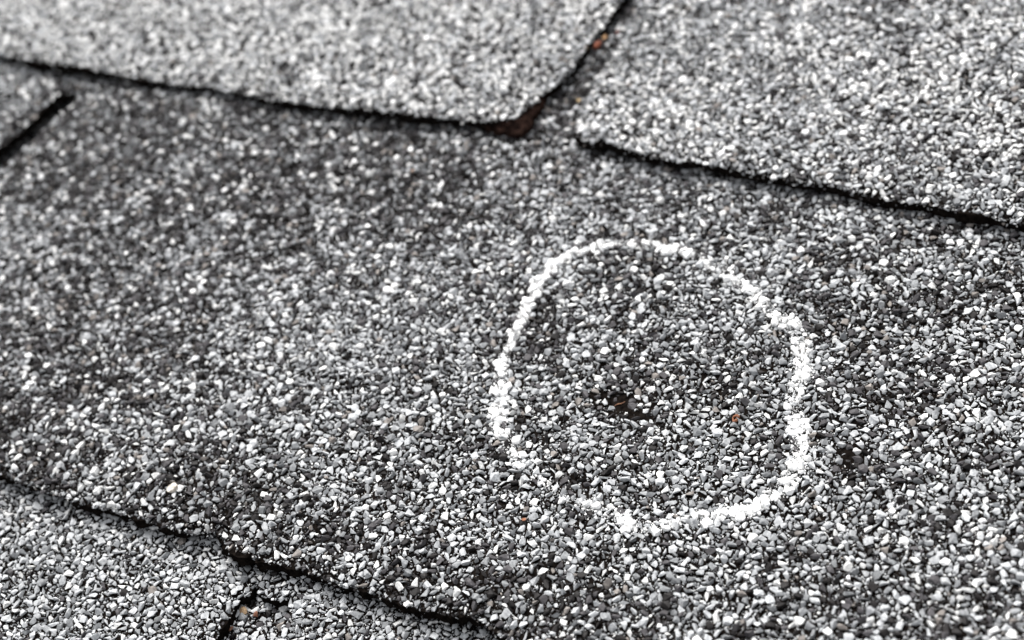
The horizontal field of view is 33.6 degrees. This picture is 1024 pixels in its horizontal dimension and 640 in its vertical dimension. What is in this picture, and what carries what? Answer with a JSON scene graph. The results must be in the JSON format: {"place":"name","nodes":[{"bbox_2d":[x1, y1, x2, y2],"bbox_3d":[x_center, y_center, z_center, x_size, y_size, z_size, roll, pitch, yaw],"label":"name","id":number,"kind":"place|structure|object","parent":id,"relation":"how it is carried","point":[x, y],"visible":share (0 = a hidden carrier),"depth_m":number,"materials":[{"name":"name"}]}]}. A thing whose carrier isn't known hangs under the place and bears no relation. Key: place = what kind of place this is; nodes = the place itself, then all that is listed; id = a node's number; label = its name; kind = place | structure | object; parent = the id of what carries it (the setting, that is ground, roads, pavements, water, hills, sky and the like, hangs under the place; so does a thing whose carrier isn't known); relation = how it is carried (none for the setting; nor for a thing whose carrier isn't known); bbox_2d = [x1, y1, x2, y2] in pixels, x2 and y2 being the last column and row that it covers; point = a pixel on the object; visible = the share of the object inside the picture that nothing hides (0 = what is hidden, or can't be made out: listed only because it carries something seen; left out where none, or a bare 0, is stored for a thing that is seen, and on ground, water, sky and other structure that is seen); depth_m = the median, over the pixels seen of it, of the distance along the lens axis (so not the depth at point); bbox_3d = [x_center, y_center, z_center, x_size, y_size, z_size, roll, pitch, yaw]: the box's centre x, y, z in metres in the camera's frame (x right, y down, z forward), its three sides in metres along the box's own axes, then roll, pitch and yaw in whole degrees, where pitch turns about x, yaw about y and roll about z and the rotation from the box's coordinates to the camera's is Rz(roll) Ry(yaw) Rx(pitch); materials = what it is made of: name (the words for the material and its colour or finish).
{"place":"outdoors","nodes":[
{"label":"outdoors","id":0,"kind":"place"},
{"label":"roof deck","id":1,"kind":"structure","parent":0,"visible":0},
{"bbox_2d":[0,99,288,639],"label":"roof shingle","id":2,"kind":"object","parent":1,"relation":"on","point":[267,622],"visible":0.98,"depth_m":0.33,"materials":[{"name":"stone"}]},
{"bbox_2d":[240,606,247,614],"bbox_3d":[-0.052,0.056,0.328,0.002,0.001,0.003,-26,58,1],"label":"pebble","id":3,"kind":"object","parent":2,"relation":"on","point":[243,609],"visible":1,"depth_m":0.33,"materials":[{"name":"beige stone"}]},
{"bbox_2d":[0,480,496,639],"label":"roof shingle","id":4,"kind":"object","parent":2,"relation":"on","point":[68,571],"visible":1,"depth_m":0.33,"materials":[{"name":"stone"}]},
{"bbox_2d":[0,0,1023,639],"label":"roof shingle","id":5,"kind":"object","parent":4,"relation":"on","point":[272,338],"visible":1,"depth_m":0.35,"materials":[{"name":"stone"}]},
{"bbox_2d":[167,482,177,492],"bbox_3d":[-0.069,0.034,0.345,0.003,0.001,0.003,-24,31,-11],"label":"pebble","id":6,"kind":"object","parent":5,"relation":"on","point":[172,487],"visible":1,"depth_m":0.34,"materials":[{"name":"white stone"}]},
{"bbox_2d":[0,0,628,138],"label":"roof shingle","id":7,"kind":"object","parent":5,"relation":"on","point":[508,68],"visible":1,"depth_m":0.45,"materials":[{"name":"stone"}]},
{"bbox_2d":[594,41,601,49],"bbox_3d":[0.021,-0.069,0.425,0.002,0.002,0.004,-9,39,37],"label":"rust crumb","id":8,"kind":"object","parent":5,"relation":"on","point":[597,44],"visible":1,"depth_m":0.42,"materials":[{"name":"brown metal"}]},
{"bbox_2d":[486,239,814,536],"bbox_3d":[0.029,0.012,0.341,0.075,0.004,0.077,12,51,27],"label":"chalk circle","id":9,"kind":"object","parent":5,"relation":"on","point":[628,522],"visible":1,"depth_m":0.34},
{"bbox_2d":[732,414,739,421],"bbox_3d":[0.043,0.019,0.330,0.002,0.001,0.002,12,51,27],"label":"curled flake","id":10,"kind":"object","parent":5,"relation":"on","point":[734,416],"visible":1,"depth_m":0.33,"materials":[{"name":"brown"}]},
{"bbox_2d":[574,0,1023,232],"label":"roof shingle","id":11,"kind":"object","parent":5,"relation":"on","point":[913,105],"visible":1,"depth_m":0.39,"materials":[{"name":"stone"}]}
]}

